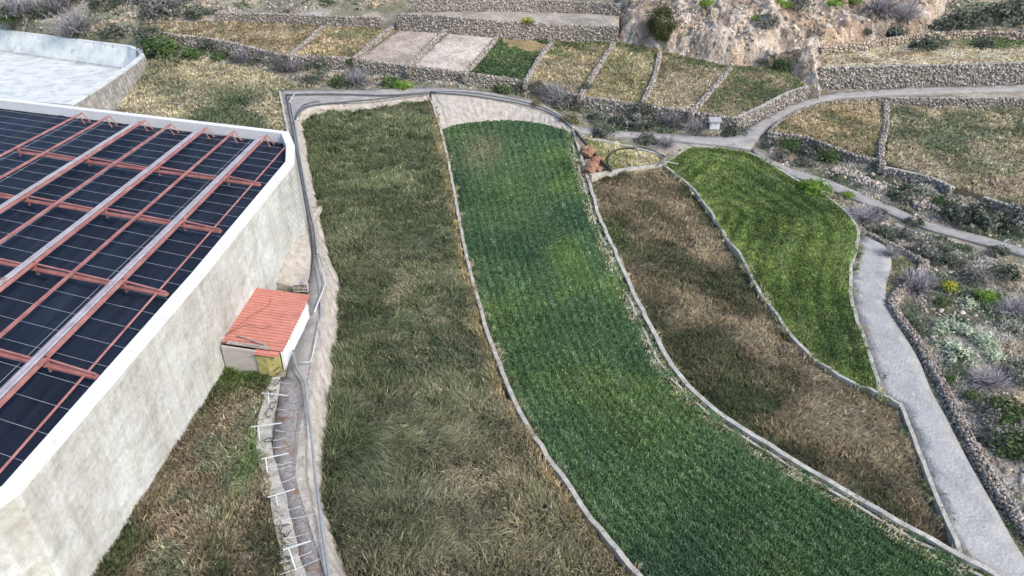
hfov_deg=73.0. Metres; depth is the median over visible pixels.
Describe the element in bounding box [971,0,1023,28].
shrub
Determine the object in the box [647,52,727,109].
dry grass
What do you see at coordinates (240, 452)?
weeds
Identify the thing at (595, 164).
boulder
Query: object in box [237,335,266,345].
wooden pole
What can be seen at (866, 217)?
shrub
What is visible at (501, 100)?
pipe
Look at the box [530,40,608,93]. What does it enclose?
dry grass
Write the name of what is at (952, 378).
shrub
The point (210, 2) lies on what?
loose stones
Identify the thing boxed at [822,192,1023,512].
scrub
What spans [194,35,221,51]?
shrub
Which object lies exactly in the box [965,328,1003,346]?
shrub
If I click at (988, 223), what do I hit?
shrub
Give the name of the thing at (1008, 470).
loose stones
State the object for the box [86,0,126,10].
shrub
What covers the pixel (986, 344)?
shrub
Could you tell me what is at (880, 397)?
verge weeds
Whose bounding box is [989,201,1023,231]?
shrub
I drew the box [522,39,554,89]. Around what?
stone wall
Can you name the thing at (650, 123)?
shrub
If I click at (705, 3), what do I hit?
shrub
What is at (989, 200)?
stone wall
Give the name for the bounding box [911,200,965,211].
rubble heap
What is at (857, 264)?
verge weeds
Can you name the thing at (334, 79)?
shrub
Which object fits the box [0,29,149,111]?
empty basin
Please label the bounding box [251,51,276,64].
shrub
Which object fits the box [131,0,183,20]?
shrub
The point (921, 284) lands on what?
shrub
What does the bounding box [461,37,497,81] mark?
stone wall
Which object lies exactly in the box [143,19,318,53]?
dry grass
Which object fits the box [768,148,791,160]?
shrub
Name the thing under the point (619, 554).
wall
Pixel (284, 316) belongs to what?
pump shed
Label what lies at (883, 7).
shrub
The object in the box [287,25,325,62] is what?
stone wall
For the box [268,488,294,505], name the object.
trellis post
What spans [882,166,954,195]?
stone wall
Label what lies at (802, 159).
shrub
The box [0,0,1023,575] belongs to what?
ground
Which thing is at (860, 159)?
stone wall
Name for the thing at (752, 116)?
stone wall
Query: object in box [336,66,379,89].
shrub
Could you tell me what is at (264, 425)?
trellis post
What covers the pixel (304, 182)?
pipe
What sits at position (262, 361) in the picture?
door
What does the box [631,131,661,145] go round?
shrub
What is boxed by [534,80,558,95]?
shrub
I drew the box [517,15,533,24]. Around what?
shrub
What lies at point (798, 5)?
shrub
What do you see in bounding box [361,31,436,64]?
field soil
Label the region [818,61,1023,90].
stone wall
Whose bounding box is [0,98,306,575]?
covered reservoir
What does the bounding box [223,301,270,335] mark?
dead branch
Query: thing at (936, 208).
boulder
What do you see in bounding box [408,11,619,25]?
field soil
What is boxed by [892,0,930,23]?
shrub
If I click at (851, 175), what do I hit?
rubble heap
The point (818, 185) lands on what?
shrub
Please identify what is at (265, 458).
trellis post
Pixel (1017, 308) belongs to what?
shrub
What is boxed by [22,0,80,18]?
shrub
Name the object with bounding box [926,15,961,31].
shrub
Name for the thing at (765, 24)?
shrub
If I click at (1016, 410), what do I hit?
shrub
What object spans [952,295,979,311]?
shrub
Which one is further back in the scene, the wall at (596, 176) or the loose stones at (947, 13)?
the loose stones at (947, 13)
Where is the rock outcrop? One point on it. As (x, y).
(847, 25)
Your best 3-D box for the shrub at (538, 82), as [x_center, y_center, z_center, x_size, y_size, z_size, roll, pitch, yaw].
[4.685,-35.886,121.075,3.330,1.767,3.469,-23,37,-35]
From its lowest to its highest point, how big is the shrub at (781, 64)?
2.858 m
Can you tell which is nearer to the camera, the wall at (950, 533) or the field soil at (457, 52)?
the wall at (950, 533)
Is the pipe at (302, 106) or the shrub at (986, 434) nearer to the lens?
the shrub at (986, 434)
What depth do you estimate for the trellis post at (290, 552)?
39.67 m
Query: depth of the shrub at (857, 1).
150.42 m
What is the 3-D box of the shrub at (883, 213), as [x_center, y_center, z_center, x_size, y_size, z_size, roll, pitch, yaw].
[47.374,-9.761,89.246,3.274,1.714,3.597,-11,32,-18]
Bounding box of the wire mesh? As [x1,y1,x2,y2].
[220,339,259,346]
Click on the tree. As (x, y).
(666, 13)
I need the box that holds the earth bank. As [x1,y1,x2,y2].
[276,206,321,289]
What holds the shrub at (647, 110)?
on the field soil at (527, 45)
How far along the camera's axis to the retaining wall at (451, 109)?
115.62 m
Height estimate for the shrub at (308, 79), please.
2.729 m
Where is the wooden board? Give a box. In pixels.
[226,341,269,349]
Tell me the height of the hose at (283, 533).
0.251 m
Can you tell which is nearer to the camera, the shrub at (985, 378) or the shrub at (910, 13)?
the shrub at (985, 378)
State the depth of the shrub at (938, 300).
71.17 m
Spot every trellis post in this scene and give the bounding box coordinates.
[251,422,281,440]
[262,392,287,404]
[262,452,288,471]
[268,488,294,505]
[283,540,310,570]
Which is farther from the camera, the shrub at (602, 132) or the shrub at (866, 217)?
the shrub at (602, 132)
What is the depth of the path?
79.20 m
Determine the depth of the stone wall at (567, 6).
149.00 m
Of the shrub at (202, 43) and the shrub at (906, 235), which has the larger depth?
the shrub at (202, 43)
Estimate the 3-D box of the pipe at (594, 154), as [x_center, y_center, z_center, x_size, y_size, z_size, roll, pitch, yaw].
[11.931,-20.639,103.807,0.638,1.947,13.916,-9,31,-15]
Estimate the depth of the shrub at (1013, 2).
156.90 m
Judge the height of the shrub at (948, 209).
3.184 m
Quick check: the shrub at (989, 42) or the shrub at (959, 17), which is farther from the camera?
the shrub at (959, 17)
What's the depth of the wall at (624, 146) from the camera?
107.21 m
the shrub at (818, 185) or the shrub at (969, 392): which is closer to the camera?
the shrub at (969, 392)
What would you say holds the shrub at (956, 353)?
on the ground at (386, 14)
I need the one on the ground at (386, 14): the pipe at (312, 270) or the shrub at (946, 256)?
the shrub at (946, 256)
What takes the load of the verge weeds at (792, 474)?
on the field soil at (763, 454)
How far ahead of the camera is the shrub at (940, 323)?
67.51 m
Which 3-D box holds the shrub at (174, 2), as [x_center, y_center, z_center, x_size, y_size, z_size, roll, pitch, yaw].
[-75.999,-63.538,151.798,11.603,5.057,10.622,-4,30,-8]
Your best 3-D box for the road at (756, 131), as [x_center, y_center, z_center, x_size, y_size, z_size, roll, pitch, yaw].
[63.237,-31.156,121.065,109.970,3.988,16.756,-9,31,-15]
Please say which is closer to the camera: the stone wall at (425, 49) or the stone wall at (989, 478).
the stone wall at (989, 478)
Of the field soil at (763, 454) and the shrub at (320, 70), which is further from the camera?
the shrub at (320, 70)
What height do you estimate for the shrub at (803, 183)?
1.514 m
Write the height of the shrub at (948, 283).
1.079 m
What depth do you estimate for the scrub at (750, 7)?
140.95 m
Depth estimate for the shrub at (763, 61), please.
131.46 m
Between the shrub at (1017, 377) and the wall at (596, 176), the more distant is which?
the wall at (596, 176)
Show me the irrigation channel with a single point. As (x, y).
(831, 490)
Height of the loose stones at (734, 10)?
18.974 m
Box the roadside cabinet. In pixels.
[708,117,721,129]
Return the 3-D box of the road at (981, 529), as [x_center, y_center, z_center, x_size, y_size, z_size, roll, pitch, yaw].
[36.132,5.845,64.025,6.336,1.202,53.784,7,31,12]
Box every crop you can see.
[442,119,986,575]
[470,37,548,80]
[664,146,897,400]
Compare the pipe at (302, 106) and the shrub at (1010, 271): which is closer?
the shrub at (1010, 271)
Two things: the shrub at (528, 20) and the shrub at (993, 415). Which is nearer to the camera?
the shrub at (993, 415)
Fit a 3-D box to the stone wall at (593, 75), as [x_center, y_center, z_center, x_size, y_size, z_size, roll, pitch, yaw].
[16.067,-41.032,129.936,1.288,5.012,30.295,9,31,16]
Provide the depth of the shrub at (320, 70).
126.20 m
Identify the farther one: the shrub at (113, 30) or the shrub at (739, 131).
the shrub at (113, 30)
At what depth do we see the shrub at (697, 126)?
112.04 m
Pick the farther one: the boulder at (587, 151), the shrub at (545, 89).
the shrub at (545, 89)
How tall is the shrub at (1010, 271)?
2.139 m
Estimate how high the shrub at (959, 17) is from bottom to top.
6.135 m
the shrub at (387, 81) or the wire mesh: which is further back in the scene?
the shrub at (387, 81)
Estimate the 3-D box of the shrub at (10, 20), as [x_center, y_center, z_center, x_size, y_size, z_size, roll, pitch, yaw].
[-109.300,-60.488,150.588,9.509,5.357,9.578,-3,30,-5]
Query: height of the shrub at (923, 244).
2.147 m
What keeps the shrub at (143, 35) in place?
on the field soil at (527, 45)
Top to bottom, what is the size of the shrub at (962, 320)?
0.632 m
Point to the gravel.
(288, 416)
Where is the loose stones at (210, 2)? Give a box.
[0,0,398,36]
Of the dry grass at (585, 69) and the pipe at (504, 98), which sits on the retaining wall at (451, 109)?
the pipe at (504, 98)
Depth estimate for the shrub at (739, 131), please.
111.41 m
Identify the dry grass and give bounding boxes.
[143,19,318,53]
[297,26,394,56]
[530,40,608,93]
[581,135,664,170]
[585,42,656,103]
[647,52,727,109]
[698,66,803,116]
[773,98,887,155]
[818,38,1023,66]
[885,105,1023,207]
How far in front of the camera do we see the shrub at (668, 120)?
114.76 m
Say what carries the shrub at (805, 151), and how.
on the ground at (386, 14)
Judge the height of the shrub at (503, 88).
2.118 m
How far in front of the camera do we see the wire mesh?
55.19 m
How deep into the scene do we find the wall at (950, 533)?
48.60 m
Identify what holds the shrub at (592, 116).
on the ground at (386, 14)
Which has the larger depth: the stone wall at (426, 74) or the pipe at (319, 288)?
the stone wall at (426, 74)
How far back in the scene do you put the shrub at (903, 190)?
93.40 m
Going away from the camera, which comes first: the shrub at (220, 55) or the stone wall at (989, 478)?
the stone wall at (989, 478)
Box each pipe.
[285,91,429,95]
[286,95,314,281]
[289,96,317,253]
[292,350,330,575]
[293,101,319,122]
[295,92,429,119]
[297,319,319,362]
[314,253,325,312]
[314,258,320,319]
[430,91,572,126]
[430,92,571,127]
[438,91,571,124]
[574,131,611,171]
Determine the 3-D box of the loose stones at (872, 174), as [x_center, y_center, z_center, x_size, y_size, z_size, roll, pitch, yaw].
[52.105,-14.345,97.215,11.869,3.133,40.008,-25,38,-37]
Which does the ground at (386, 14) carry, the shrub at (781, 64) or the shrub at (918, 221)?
the shrub at (918, 221)
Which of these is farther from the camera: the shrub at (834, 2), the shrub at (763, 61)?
the shrub at (834, 2)
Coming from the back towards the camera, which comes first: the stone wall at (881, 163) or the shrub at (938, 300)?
the stone wall at (881, 163)
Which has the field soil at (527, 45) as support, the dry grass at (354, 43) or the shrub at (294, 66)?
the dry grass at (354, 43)
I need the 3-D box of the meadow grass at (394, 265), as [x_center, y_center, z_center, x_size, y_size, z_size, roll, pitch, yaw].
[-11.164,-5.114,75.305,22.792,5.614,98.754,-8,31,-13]
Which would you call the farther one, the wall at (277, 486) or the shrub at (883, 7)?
the shrub at (883, 7)
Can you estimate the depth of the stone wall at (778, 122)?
119.17 m
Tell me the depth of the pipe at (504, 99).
117.63 m
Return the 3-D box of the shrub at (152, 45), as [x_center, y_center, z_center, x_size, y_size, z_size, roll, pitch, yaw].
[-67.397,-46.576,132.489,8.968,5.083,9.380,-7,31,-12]
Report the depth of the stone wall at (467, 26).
139.31 m
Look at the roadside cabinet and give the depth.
111.94 m
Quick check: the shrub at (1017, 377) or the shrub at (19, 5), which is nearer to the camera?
the shrub at (1017, 377)
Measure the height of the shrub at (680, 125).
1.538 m
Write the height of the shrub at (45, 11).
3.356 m
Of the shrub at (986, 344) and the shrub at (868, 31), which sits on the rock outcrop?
the shrub at (868, 31)
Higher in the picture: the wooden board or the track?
the track
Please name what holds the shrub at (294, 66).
on the ground at (386, 14)
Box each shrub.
[0,0,51,19]
[0,2,31,24]
[21,2,53,18]
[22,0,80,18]
[42,4,101,36]
[51,0,82,5]
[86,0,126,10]
[92,18,131,39]
[118,0,140,4]
[129,19,165,41]
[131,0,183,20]
[134,30,184,59]
[153,0,186,10]
[176,46,206,61]
[182,3,215,19]
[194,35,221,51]
[206,49,231,61]
[225,44,255,65]
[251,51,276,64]
[266,57,291,71]
[274,55,312,74]
[300,69,325,85]
[302,52,333,73]
[323,73,349,87]
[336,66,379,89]
[377,74,400,88]
[392,79,414,89]
[489,82,515,93]
[511,83,525,91]
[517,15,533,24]
[529,79,542,88]
[530,100,543,106]
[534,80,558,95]
[538,81,584,106]
[558,111,581,124]
[567,100,589,111]
[578,81,593,89]
[582,109,608,123]
[590,120,620,138]
[606,112,624,125]
[613,111,647,129]
[624,98,657,115]
[628,116,657,131]
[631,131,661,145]
[648,107,680,129]
[652,132,679,150]
[667,120,684,129]
[682,116,714,137]
[696,0,714,6]
[722,130,738,137]
[723,122,749,135]
[750,10,785,29]
[755,57,769,64]
[759,134,783,146]
[768,55,792,71]
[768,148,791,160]
[775,0,793,7]
[776,136,803,153]
[787,0,821,10]
[791,155,816,166]
[792,139,825,160]
[796,178,815,188]
[799,176,835,195]
[814,146,843,165]
[823,0,844,6]
[839,190,856,198]
[843,202,888,227]
[845,0,861,3]
[856,0,917,19]
[863,27,872,34]
[866,206,890,221]
[867,223,902,241]
[876,243,904,260]
[884,20,909,36]
[884,182,929,205]
[887,263,949,302]
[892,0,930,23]
[892,224,928,242]
[900,214,924,227]
[904,239,944,259]
[906,37,941,51]
[922,33,955,50]
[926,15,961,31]
[928,336,963,353]
[929,250,959,267]
[929,315,959,336]
[930,194,961,210]
[930,295,951,308]
[933,192,992,227]
[933,327,948,339]
[936,342,983,369]
[938,280,960,293]
[940,370,959,383]
[943,1,997,29]
[943,253,974,272]
[947,319,976,337]
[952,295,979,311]
[954,199,1014,232]
[954,316,966,323]
[956,265,993,286]
[960,388,981,402]
[962,363,1018,396]
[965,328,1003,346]
[967,398,1010,427]
[970,33,1000,49]
[970,419,1022,461]
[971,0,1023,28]
[973,285,1001,303]
[973,339,1002,352]
[979,391,1023,427]
[980,346,1009,363]
[980,420,1023,463]
[985,242,1016,257]
[987,261,1023,281]
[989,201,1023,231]
[991,291,1023,319]
[991,358,1023,389]
[995,290,1011,302]
[1000,0,1023,9]
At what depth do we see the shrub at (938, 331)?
66.64 m
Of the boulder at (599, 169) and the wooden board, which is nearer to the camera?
the wooden board
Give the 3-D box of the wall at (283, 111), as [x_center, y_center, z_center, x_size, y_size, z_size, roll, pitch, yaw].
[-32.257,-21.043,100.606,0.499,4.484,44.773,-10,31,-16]
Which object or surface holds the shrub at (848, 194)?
on the ground at (386, 14)
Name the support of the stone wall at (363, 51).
on the field soil at (527, 45)
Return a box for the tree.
[643,3,681,41]
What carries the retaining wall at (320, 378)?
on the ground at (386, 14)
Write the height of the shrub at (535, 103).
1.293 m
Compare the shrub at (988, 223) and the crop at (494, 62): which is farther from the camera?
the crop at (494, 62)
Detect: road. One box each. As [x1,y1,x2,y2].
[565,84,1023,150]
[852,232,1023,575]
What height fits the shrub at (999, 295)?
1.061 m
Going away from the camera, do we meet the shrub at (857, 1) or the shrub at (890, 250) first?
the shrub at (890, 250)
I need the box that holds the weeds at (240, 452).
[90,365,295,575]
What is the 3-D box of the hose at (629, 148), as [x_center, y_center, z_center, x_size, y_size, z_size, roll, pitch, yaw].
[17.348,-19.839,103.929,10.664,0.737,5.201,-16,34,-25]
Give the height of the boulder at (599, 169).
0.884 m
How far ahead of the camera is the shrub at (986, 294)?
71.49 m
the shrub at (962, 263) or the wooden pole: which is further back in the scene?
the shrub at (962, 263)
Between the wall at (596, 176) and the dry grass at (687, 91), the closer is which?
the wall at (596, 176)
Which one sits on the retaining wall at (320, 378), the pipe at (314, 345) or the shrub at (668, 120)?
the pipe at (314, 345)
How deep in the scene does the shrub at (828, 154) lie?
103.25 m
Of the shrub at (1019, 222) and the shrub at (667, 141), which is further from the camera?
the shrub at (667, 141)
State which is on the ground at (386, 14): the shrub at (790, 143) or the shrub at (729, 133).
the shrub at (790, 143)
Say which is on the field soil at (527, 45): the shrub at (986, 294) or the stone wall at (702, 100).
the stone wall at (702, 100)
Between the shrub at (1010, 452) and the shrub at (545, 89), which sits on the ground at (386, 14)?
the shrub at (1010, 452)
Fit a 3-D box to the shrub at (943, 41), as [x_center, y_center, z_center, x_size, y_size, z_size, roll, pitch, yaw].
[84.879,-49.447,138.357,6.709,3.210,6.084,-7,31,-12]
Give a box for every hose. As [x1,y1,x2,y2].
[280,524,290,536]
[607,147,665,167]
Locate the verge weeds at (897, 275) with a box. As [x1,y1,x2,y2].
[886,249,1023,554]
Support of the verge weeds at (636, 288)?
on the field soil at (763, 454)
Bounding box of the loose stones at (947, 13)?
[920,0,1023,30]
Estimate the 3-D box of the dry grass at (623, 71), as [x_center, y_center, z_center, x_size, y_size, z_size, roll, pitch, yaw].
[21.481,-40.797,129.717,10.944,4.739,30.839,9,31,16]
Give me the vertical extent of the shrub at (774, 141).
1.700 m
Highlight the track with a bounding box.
[752,149,1023,257]
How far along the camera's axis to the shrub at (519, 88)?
121.50 m
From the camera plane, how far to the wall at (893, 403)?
68.04 m
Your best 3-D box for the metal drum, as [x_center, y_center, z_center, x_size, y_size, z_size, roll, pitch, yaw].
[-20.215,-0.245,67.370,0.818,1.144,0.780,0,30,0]
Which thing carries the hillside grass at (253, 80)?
on the ground at (386, 14)
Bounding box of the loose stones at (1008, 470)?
[878,219,1023,515]
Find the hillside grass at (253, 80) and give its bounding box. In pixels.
[117,57,301,132]
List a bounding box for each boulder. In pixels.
[579,145,595,158]
[584,166,595,173]
[585,161,598,168]
[591,156,601,163]
[596,166,602,171]
[932,206,940,211]
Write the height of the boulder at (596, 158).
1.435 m
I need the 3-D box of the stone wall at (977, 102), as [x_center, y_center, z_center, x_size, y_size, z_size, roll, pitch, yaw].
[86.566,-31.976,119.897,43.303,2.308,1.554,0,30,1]
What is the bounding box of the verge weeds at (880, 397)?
[663,167,894,403]
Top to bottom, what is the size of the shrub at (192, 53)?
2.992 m
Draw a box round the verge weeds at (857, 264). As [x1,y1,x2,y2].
[667,144,887,393]
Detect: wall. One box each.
[136,28,735,131]
[214,12,380,26]
[256,376,306,575]
[279,91,288,130]
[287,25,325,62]
[293,119,347,575]
[297,94,429,123]
[352,20,396,64]
[396,12,619,42]
[405,29,446,73]
[408,0,620,18]
[430,96,642,575]
[431,93,571,131]
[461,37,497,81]
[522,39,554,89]
[572,130,1002,575]
[576,41,615,102]
[584,137,665,158]
[589,164,662,182]
[637,51,661,112]
[662,145,881,391]
[663,165,901,410]
[687,66,732,119]
[733,85,809,129]
[766,96,886,137]
[766,131,877,169]
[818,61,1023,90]
[819,30,1023,54]
[865,232,1023,543]
[876,100,889,172]
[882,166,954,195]
[887,96,1023,107]
[898,404,962,552]
[980,195,1023,218]
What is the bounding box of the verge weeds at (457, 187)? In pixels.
[428,100,643,575]
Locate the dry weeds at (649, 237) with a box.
[592,167,949,545]
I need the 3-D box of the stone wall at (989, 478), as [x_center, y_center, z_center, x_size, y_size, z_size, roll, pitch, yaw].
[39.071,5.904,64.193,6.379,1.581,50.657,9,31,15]
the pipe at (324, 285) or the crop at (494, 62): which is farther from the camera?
the crop at (494, 62)
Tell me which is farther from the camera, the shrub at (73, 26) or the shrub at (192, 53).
the shrub at (73, 26)
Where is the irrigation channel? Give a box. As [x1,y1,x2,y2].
[568,132,983,575]
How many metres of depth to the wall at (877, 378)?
75.39 m
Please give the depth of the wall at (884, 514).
51.50 m
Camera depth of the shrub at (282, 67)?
126.80 m
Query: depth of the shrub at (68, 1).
153.19 m
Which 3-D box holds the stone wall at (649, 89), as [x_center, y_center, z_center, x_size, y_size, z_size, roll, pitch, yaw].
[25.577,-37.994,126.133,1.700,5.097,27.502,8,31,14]
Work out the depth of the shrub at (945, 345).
63.98 m
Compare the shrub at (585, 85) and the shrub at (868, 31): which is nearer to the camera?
the shrub at (585, 85)
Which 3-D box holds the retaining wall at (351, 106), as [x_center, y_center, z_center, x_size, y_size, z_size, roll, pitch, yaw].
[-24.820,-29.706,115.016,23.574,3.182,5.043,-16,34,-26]
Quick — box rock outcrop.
[617,0,946,98]
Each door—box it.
[256,355,270,376]
[267,354,282,376]
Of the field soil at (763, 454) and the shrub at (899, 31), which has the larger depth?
the shrub at (899, 31)
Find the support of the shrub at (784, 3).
on the rock outcrop
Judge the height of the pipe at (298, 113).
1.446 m
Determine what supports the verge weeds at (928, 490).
on the ground at (386, 14)
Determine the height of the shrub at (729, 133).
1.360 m
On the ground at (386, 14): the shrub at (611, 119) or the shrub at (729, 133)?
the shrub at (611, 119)
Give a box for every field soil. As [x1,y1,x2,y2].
[139,21,805,114]
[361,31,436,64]
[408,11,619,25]
[416,34,492,70]
[447,121,981,575]
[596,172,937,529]
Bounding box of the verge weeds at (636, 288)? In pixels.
[569,126,993,575]
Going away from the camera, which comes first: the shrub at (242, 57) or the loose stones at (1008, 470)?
the loose stones at (1008, 470)
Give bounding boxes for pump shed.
[221,288,309,376]
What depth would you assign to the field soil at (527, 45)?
135.96 m
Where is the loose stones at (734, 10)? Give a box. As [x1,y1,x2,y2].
[622,0,921,90]
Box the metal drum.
[299,278,308,290]
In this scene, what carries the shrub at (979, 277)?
on the ground at (386, 14)
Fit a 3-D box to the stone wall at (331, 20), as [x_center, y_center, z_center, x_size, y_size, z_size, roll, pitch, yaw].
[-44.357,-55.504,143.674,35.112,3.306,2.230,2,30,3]
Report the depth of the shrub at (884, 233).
84.27 m
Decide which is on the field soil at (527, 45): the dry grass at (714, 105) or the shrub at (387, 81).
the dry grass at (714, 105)
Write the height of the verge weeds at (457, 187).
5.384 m
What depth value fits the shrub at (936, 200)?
91.56 m
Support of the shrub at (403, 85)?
on the ground at (386, 14)
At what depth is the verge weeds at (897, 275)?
74.83 m
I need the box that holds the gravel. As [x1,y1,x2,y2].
[273,377,323,575]
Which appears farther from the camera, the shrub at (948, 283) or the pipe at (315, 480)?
the shrub at (948, 283)
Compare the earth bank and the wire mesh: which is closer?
the wire mesh
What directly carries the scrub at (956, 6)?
on the ground at (386, 14)
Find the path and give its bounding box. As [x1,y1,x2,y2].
[279,87,562,575]
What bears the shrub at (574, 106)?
on the field soil at (527, 45)
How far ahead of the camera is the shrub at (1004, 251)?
80.66 m
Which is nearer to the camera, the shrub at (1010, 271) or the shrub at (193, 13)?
the shrub at (1010, 271)
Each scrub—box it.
[0,0,400,37]
[142,45,722,135]
[618,0,943,92]
[758,140,1023,247]
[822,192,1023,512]
[907,0,1023,34]
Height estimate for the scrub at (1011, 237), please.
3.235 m
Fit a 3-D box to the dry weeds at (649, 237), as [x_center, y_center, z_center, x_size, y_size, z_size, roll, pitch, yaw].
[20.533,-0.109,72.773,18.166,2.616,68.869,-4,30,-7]
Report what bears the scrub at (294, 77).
on the ground at (386, 14)
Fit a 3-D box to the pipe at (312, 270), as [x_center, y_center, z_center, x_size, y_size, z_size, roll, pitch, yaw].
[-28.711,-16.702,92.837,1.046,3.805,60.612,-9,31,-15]
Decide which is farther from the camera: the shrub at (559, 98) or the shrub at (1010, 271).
the shrub at (559, 98)
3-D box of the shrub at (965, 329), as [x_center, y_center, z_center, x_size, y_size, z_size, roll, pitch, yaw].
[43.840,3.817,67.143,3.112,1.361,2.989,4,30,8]
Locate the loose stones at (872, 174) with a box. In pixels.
[757,141,1022,246]
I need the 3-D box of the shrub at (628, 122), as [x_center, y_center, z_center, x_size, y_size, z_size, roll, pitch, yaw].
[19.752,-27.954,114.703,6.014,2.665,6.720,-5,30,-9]
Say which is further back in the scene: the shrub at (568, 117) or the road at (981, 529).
the shrub at (568, 117)
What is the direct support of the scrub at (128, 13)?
on the ground at (386, 14)
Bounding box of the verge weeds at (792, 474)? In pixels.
[563,130,989,575]
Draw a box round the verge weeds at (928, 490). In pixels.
[899,415,973,556]
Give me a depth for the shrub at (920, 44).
136.59 m
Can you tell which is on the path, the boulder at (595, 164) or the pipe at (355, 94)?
the pipe at (355, 94)
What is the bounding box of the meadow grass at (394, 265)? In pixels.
[301,98,651,575]
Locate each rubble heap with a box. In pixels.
[827,165,929,203]
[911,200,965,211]
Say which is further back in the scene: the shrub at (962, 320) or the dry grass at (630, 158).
the dry grass at (630, 158)

